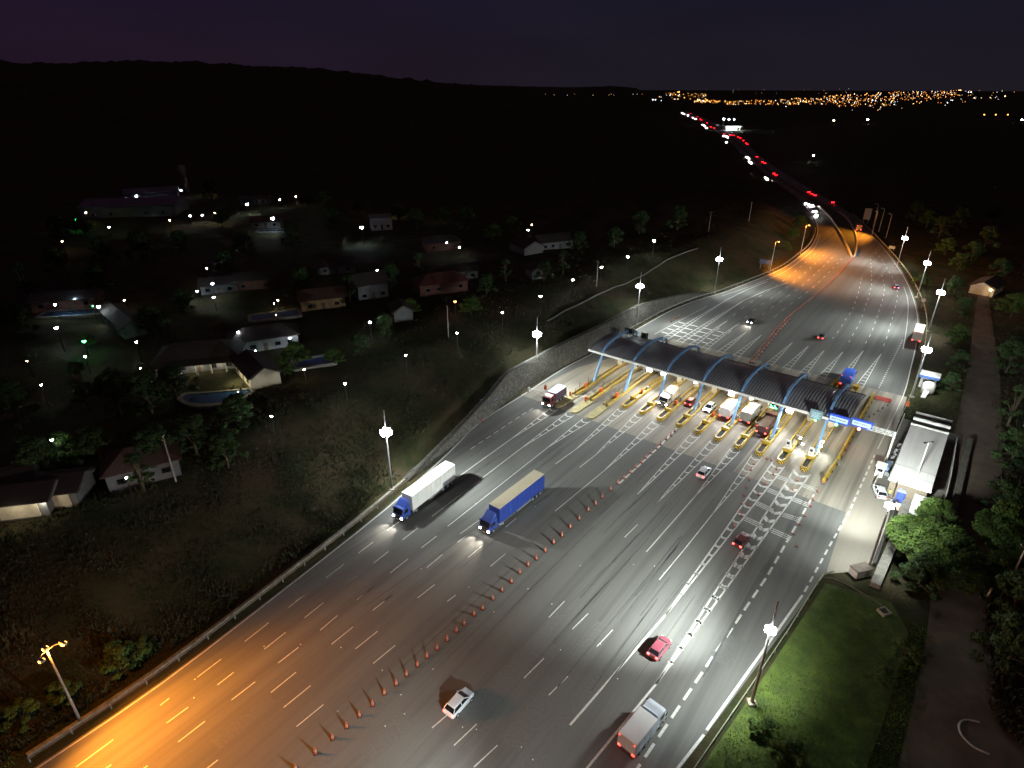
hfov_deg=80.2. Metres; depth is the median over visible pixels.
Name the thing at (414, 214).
dark tree
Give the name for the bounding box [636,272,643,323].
lighting mast
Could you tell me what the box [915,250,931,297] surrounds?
lighting mast
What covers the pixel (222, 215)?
bushy tree
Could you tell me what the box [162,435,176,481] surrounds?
utility pole
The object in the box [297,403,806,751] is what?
tyre marks
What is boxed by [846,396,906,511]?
paved shoulder
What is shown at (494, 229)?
bushy tree
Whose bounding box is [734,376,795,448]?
toll island
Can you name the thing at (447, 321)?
utility pole
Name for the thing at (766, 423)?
tipper truck
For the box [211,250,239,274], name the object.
dark tree
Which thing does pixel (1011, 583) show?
dark tree
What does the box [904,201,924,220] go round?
dark tree
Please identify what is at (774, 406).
lane signal
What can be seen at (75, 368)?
slim tree
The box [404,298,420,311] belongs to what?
bushy tree
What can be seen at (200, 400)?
swimming pool
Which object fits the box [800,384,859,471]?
toll island
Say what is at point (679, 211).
dark tree
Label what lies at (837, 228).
median barrier
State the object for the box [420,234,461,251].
house
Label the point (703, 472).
car
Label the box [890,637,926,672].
round bush
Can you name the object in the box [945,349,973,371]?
dark tree
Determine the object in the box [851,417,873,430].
lane sign
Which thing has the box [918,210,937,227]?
bushy tree
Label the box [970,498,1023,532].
bushy tree
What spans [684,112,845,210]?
highway
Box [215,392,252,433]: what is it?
dark tree
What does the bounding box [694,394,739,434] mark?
toll island
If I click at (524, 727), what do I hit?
asphalt patches
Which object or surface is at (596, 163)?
terrain
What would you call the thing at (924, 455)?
lamp post
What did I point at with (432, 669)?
road studs
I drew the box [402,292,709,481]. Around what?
retaining wall
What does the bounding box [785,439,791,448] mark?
lane board
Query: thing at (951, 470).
fence
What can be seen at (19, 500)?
house
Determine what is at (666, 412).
toll island
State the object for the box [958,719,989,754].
garden kerb
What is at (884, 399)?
barrier
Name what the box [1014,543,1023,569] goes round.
utility pole
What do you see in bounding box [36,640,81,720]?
sodium lamp post
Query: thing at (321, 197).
bushy tree
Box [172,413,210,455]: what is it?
dark tree
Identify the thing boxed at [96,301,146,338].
house
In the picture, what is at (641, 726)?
box truck
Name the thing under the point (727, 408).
box truck
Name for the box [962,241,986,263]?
dark tree
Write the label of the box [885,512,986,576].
shade tree
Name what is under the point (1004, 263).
dark tree
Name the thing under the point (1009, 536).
shade tree
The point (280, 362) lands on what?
bushy tree
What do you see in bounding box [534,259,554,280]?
dark tree
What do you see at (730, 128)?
service station
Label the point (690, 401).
car
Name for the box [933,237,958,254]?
bushy tree
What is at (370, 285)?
house
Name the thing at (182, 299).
dark tree
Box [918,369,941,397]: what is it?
pump house
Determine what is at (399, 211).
bushy tree
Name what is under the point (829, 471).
barrier
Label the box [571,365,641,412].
toll island
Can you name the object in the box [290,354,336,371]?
swimming pool
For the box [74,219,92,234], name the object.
bushy tree
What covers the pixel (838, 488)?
concrete plaza
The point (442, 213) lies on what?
bushy tree
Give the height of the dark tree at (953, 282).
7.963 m
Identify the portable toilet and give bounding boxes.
[895,488,906,502]
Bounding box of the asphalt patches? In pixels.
[211,431,761,767]
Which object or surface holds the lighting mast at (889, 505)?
on the terrain at (596, 163)
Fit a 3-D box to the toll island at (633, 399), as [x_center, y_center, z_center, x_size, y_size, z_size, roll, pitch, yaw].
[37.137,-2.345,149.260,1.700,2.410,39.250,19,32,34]
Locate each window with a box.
[115,477,126,485]
[160,466,171,473]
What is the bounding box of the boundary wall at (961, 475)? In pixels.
[951,438,972,513]
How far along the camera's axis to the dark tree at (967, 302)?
186.62 m
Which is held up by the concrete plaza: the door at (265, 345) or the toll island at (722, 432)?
the toll island at (722, 432)
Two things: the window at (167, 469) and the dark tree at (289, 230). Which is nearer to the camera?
the window at (167, 469)
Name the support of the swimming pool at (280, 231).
on the terrain at (596, 163)
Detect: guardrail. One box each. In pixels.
[27,472,415,762]
[631,227,815,328]
[694,570,833,767]
[852,213,926,422]
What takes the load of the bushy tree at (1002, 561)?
on the terrain at (596, 163)
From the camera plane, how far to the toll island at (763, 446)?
124.92 m
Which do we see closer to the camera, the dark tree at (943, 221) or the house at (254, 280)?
the house at (254, 280)
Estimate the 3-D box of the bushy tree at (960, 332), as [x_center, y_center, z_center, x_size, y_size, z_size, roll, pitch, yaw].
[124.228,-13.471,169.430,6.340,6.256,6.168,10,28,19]
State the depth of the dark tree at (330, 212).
261.24 m
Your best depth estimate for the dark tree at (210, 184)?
339.24 m
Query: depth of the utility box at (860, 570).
89.26 m
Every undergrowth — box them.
[0,202,808,761]
[978,264,1023,755]
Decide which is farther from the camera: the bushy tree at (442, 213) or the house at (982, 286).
the bushy tree at (442, 213)
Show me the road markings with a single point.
(725, 588)
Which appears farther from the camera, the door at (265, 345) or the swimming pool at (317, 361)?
the door at (265, 345)
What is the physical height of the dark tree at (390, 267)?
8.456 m
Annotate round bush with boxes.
[0,697,39,733]
[45,679,82,705]
[98,639,143,679]
[122,636,151,668]
[747,715,781,741]
[768,730,808,767]
[863,665,900,689]
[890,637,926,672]
[911,273,932,285]
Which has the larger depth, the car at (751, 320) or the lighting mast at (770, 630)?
the car at (751, 320)
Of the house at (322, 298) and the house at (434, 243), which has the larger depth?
the house at (434, 243)
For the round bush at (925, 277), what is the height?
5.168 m
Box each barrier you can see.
[817,205,851,256]
[821,459,837,481]
[836,392,874,459]
[838,211,857,256]
[875,395,891,402]
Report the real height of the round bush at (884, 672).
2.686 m
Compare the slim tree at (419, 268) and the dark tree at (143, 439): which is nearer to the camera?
the dark tree at (143, 439)
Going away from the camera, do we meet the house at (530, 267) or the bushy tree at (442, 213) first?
the house at (530, 267)
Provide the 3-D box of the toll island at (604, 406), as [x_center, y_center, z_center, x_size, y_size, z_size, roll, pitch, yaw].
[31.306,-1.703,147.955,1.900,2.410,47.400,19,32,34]
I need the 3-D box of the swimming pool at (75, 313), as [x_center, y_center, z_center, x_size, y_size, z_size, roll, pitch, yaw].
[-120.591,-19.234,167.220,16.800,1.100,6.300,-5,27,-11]
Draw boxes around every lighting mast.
[380,410,394,491]
[533,317,540,356]
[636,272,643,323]
[713,250,721,293]
[746,600,778,706]
[868,480,898,572]
[895,228,907,268]
[908,332,932,397]
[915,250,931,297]
[927,278,945,332]
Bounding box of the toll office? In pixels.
[887,411,951,515]
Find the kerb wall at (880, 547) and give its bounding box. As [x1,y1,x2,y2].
[872,499,898,566]
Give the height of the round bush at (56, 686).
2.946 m
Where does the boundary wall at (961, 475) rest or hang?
on the terrain at (596, 163)
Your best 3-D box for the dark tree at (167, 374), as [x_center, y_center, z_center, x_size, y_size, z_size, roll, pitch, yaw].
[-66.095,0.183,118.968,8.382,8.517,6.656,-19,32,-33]
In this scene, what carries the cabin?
on the office yard at (940, 482)
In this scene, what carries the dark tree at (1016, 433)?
on the terrain at (596, 163)
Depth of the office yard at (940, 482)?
115.98 m
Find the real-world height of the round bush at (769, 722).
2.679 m
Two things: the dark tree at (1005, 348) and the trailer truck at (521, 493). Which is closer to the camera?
the trailer truck at (521, 493)
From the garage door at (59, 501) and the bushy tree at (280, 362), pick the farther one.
the bushy tree at (280, 362)
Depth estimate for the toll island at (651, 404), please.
136.43 m
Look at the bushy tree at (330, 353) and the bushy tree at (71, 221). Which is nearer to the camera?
the bushy tree at (330, 353)
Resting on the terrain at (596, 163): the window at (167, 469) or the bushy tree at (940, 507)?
the bushy tree at (940, 507)
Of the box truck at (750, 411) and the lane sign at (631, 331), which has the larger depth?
the lane sign at (631, 331)
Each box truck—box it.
[542,384,566,407]
[617,697,667,759]
[658,385,680,406]
[718,398,741,419]
[739,401,763,424]
[839,367,857,385]
[855,224,861,230]
[911,323,925,342]
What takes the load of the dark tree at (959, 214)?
on the terrain at (596, 163)
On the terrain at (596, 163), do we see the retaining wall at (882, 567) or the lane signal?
the retaining wall at (882, 567)
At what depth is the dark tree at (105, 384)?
111.46 m
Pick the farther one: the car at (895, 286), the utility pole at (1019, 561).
the car at (895, 286)
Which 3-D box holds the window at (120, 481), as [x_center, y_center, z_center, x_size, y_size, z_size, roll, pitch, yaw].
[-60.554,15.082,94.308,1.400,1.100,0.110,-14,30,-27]
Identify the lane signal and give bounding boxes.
[769,403,778,408]
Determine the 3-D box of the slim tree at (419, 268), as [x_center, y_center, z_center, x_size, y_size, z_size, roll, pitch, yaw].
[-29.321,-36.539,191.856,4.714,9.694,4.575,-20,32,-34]
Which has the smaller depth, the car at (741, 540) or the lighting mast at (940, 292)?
the car at (741, 540)
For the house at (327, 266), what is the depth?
201.54 m
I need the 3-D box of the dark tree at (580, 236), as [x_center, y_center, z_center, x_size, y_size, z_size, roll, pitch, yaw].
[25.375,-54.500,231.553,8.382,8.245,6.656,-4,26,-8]
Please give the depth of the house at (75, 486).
90.78 m
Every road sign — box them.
[759,259,771,266]
[863,208,871,223]
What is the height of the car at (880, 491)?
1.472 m
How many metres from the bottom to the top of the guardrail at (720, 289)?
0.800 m
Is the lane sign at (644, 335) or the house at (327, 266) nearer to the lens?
the lane sign at (644, 335)
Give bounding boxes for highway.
[34,208,919,767]
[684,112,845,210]
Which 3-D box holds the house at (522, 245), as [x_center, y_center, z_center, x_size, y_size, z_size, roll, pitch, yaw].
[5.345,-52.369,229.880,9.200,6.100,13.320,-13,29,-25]
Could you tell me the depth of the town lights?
2798.30 m
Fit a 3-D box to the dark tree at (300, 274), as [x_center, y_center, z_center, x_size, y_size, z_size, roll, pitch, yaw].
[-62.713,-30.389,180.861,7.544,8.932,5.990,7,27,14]
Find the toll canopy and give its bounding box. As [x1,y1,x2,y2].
[588,330,865,455]
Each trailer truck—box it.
[392,461,455,521]
[479,470,544,534]
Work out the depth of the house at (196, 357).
132.92 m
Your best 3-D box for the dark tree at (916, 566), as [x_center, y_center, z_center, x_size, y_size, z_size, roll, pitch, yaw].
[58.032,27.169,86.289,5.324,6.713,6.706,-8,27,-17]
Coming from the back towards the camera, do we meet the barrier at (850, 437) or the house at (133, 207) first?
the house at (133, 207)
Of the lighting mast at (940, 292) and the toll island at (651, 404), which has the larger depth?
the lighting mast at (940, 292)
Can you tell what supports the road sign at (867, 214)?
on the terrain at (596, 163)
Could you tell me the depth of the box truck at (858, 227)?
299.47 m
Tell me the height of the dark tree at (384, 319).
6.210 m
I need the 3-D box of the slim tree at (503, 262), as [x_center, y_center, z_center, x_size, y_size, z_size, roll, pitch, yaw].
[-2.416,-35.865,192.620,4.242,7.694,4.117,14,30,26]
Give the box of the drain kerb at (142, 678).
[26,478,405,756]
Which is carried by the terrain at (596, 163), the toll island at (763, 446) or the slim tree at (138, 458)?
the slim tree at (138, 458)
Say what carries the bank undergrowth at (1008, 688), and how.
on the terrain at (596, 163)
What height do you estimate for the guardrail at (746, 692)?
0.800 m
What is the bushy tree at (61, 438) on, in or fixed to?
on the terrain at (596, 163)
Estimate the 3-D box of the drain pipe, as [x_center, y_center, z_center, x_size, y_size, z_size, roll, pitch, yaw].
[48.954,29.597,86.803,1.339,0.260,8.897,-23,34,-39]
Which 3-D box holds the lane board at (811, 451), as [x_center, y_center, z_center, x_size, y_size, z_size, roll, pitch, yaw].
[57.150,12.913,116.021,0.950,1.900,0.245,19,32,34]
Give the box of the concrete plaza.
[521,339,901,511]
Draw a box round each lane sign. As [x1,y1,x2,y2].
[610,327,618,333]
[625,327,634,335]
[641,332,647,338]
[828,412,850,426]
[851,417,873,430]
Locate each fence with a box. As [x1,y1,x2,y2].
[873,413,904,485]
[939,437,957,518]
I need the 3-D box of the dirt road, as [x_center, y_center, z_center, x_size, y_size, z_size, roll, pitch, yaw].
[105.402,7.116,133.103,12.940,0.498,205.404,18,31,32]
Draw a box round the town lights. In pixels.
[652,90,1002,106]
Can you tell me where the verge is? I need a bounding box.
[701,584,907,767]
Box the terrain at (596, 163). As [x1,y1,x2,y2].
[0,59,1023,767]
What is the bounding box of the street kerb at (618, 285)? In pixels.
[547,248,697,320]
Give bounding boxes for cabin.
[874,461,887,477]
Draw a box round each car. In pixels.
[443,687,473,718]
[647,635,671,660]
[684,397,695,406]
[696,466,711,478]
[703,401,715,412]
[732,532,750,548]
[747,317,756,323]
[817,333,825,339]
[871,484,887,499]
[892,284,898,289]
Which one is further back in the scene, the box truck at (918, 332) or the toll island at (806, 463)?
the box truck at (918, 332)
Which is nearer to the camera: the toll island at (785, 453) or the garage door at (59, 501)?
the garage door at (59, 501)
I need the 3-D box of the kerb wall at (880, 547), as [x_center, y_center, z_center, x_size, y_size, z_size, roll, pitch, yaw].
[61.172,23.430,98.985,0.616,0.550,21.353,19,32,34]
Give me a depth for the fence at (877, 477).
122.16 m
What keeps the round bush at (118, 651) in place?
on the terrain at (596, 163)
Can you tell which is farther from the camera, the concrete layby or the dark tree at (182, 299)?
the dark tree at (182, 299)
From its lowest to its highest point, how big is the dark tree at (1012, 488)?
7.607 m
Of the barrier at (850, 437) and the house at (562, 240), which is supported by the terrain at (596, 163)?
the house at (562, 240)
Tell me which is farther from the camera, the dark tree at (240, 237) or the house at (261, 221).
the house at (261, 221)
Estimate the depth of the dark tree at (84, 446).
96.86 m
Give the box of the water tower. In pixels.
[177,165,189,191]
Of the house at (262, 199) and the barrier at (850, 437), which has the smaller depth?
the barrier at (850, 437)
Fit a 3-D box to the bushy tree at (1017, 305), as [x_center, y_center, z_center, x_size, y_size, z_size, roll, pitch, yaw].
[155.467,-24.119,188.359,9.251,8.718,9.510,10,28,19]
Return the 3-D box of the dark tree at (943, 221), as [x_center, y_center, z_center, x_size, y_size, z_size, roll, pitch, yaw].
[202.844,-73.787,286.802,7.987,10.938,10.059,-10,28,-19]
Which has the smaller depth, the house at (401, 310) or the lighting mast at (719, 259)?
the house at (401, 310)
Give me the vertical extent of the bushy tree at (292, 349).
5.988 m
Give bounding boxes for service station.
[723,126,741,129]
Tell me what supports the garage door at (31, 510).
in the house at (19, 500)
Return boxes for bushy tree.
[40,431,80,465]
[63,216,78,233]
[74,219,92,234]
[74,332,97,348]
[211,209,230,226]
[275,356,294,374]
[280,341,311,364]
[315,190,332,206]
[323,347,345,363]
[391,204,406,219]
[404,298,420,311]
[432,206,450,223]
[458,294,482,314]
[483,222,501,240]
[502,215,521,233]
[781,242,791,250]
[786,227,799,236]
[792,214,806,228]
[914,497,961,525]
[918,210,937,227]
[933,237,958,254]
[943,324,970,343]
[948,252,970,270]
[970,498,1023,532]
[983,549,1017,584]
[993,293,1023,317]
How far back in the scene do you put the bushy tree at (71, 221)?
254.37 m
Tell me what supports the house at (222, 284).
on the terrain at (596, 163)
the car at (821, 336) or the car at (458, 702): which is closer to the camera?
the car at (458, 702)
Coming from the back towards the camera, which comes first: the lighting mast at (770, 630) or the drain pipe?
the drain pipe
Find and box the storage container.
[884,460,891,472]
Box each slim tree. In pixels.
[8,261,40,296]
[66,362,92,408]
[124,451,155,492]
[158,317,177,343]
[342,274,355,301]
[413,252,426,275]
[498,258,511,280]
[557,250,569,274]
[997,385,1023,426]
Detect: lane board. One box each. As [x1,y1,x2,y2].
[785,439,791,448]
[808,447,814,456]
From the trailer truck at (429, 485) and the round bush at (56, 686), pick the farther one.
the trailer truck at (429, 485)
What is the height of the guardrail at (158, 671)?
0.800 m
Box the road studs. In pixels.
[193,503,664,759]
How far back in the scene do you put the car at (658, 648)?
76.64 m
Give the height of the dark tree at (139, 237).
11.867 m
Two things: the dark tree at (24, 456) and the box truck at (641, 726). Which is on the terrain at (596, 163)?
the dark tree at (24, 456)
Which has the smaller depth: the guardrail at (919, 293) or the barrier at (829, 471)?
the barrier at (829, 471)
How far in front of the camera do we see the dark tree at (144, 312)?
149.53 m
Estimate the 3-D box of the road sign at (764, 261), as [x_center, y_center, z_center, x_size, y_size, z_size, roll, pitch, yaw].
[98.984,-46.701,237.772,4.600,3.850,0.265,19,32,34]
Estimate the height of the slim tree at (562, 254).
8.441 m
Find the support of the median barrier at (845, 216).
on the median grass at (843, 225)
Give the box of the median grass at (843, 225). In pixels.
[685,112,855,256]
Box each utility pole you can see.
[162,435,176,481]
[446,306,448,336]
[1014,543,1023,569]
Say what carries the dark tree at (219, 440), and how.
on the terrain at (596, 163)
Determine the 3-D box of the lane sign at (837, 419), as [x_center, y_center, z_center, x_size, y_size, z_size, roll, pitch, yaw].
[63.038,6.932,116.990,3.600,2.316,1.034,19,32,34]
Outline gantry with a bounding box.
[867,425,895,459]
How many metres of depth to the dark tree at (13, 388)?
108.84 m
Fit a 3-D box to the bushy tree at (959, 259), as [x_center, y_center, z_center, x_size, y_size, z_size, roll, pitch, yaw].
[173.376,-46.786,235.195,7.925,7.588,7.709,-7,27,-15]
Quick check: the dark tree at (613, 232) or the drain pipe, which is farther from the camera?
the dark tree at (613, 232)
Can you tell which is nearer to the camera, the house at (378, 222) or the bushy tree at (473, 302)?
the bushy tree at (473, 302)
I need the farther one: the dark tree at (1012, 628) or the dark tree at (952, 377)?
the dark tree at (952, 377)
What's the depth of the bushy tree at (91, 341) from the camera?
144.20 m
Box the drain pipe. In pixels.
[822,577,886,610]
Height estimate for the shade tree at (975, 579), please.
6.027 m
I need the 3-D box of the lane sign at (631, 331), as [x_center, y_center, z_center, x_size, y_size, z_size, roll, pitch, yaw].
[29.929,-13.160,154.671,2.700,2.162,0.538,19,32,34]
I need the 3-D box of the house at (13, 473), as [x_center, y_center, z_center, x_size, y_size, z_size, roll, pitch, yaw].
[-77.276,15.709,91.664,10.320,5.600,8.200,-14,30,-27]
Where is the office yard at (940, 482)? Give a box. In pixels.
[872,419,962,506]
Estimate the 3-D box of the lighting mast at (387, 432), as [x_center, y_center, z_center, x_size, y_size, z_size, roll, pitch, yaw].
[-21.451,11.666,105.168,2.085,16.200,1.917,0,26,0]
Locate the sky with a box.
[0,0,1023,90]
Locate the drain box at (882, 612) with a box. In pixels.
[876,606,891,617]
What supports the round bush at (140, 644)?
on the terrain at (596, 163)
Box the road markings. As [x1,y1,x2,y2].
[37,208,917,767]
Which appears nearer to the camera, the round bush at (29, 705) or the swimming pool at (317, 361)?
the round bush at (29, 705)
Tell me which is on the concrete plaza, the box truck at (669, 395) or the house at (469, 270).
the box truck at (669, 395)
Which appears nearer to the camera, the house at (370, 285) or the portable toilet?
the portable toilet
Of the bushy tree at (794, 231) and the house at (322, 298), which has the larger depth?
the bushy tree at (794, 231)
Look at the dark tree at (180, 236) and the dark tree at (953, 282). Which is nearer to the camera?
the dark tree at (953, 282)
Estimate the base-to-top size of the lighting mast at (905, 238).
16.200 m
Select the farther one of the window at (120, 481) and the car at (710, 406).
the car at (710, 406)
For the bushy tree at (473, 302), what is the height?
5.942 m
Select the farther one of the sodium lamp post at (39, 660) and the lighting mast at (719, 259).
the lighting mast at (719, 259)
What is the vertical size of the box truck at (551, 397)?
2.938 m
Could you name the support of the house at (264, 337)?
on the terrain at (596, 163)
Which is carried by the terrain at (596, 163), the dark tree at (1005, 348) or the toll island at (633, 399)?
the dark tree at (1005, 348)
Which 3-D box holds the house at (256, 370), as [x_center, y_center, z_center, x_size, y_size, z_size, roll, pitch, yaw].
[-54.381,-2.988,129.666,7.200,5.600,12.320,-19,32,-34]
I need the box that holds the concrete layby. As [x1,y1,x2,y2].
[826,476,893,573]
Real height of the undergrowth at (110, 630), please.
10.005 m
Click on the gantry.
(893, 436)
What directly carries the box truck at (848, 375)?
on the concrete plaza
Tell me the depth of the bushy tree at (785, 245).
262.20 m
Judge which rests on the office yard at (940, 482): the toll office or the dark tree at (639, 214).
the toll office
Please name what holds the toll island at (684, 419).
on the concrete plaza
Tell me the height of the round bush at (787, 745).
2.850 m
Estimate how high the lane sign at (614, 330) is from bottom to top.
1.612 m
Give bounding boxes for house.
[0,463,39,483]
[0,478,58,521]
[21,466,95,508]
[26,288,105,313]
[76,196,188,217]
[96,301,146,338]
[99,437,181,492]
[122,186,178,197]
[149,339,245,376]
[197,275,237,295]
[226,322,300,350]
[230,349,282,388]
[232,269,274,290]
[238,194,270,204]
[249,216,282,228]
[296,285,346,311]
[314,256,356,275]
[347,270,389,300]
[369,213,392,230]
[387,297,414,321]
[410,270,469,296]
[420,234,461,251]
[444,262,479,278]
[507,234,544,255]
[523,260,547,279]
[529,232,573,249]
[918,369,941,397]
[968,275,1007,297]
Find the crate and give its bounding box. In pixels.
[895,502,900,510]
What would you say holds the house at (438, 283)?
on the terrain at (596, 163)
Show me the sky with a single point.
(823, 45)
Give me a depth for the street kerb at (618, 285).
197.95 m
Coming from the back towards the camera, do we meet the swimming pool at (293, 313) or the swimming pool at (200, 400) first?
the swimming pool at (293, 313)
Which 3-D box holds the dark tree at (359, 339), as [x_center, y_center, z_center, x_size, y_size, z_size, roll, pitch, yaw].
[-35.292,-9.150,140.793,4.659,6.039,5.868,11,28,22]
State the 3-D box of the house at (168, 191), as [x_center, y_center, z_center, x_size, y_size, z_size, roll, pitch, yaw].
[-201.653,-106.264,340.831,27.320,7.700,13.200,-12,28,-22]
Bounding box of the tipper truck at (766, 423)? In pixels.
[755,411,778,435]
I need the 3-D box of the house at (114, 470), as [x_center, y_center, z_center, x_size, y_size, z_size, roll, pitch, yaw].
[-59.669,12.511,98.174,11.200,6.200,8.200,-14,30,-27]
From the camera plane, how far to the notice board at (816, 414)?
118.60 m
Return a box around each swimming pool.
[35,307,100,318]
[178,388,255,408]
[247,308,301,322]
[255,229,283,233]
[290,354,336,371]
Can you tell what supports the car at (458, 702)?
on the highway at (342, 680)
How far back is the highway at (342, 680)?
86.42 m
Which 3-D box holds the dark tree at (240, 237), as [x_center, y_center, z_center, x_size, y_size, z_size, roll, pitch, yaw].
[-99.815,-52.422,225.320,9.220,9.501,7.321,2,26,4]
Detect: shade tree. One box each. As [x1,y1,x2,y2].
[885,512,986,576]
[906,550,991,595]
[971,513,1023,562]
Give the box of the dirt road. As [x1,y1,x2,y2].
[898,296,1023,767]
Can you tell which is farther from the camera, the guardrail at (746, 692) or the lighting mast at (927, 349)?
the lighting mast at (927, 349)
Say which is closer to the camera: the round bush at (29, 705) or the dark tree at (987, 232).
the round bush at (29, 705)
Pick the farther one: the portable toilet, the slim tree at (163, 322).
the slim tree at (163, 322)
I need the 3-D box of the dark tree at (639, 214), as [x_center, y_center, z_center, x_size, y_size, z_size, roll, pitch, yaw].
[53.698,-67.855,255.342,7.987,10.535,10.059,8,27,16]
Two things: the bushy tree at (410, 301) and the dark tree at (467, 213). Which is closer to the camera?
the bushy tree at (410, 301)
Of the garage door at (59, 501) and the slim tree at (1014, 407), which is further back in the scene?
the slim tree at (1014, 407)
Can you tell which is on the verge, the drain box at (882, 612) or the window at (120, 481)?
the drain box at (882, 612)
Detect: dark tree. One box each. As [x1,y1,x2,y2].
[0,378,40,429]
[10,435,65,470]
[70,426,120,468]
[88,367,133,419]
[124,229,156,260]
[124,368,171,417]
[131,422,184,467]
[133,305,167,334]
[154,362,199,402]
[166,230,188,253]
[170,288,194,314]
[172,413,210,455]
[202,179,220,198]
[207,428,248,469]
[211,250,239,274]
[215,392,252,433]
[230,230,255,253]
[281,223,302,246]
[289,267,313,289]
[323,206,341,229]
[348,331,369,355]
[375,312,392,335]
[383,262,399,287]
[404,208,426,229]
[456,206,476,229]
[476,273,498,294]
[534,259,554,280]
[568,230,588,249]
[606,226,623,247]
[631,210,649,233]
[666,205,687,229]
[889,552,944,601]
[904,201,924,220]
[929,215,953,237]
[936,371,962,391]
[942,276,967,297]
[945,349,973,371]
[946,206,973,230]
[952,296,973,318]
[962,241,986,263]
[969,611,1023,676]
[977,226,1000,247]
[977,478,1023,505]
[987,258,1014,280]
[989,425,1023,468]
[991,335,1023,373]
[994,567,1023,619]
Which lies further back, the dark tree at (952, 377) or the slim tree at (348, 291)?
the slim tree at (348, 291)
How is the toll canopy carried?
on the concrete plaza
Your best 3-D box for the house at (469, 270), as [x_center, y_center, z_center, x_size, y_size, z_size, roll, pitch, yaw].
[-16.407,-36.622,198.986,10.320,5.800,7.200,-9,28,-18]
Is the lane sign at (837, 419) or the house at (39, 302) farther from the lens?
the house at (39, 302)
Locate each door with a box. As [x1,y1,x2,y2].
[0,504,41,520]
[52,494,71,507]
[263,342,268,350]
[897,493,903,502]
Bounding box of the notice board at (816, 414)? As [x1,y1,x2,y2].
[809,408,822,420]
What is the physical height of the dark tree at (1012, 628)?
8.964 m
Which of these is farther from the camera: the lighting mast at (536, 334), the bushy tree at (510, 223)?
the bushy tree at (510, 223)
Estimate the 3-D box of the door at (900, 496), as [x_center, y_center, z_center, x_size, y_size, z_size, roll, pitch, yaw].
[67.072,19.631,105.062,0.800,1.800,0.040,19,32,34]
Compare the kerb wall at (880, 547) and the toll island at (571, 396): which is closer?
the kerb wall at (880, 547)
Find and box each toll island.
[555,360,627,407]
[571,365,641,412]
[586,370,657,418]
[622,374,670,408]
[639,377,686,414]
[657,383,700,420]
[675,387,721,427]
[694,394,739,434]
[714,398,757,440]
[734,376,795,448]
[755,411,796,455]
[776,379,839,463]
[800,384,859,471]
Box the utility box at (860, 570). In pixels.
[848,562,873,578]
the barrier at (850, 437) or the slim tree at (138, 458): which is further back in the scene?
the barrier at (850, 437)
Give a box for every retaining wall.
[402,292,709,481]
[869,498,911,589]
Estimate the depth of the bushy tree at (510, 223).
253.52 m
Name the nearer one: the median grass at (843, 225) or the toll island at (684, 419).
the toll island at (684, 419)
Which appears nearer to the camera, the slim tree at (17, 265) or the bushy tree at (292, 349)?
the bushy tree at (292, 349)
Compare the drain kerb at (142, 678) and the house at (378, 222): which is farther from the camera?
the house at (378, 222)
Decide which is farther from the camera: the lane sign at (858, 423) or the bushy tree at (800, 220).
the bushy tree at (800, 220)
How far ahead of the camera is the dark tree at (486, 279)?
180.21 m
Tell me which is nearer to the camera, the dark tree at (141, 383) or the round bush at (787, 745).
the round bush at (787, 745)
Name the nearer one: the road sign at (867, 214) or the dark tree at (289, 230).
the dark tree at (289, 230)

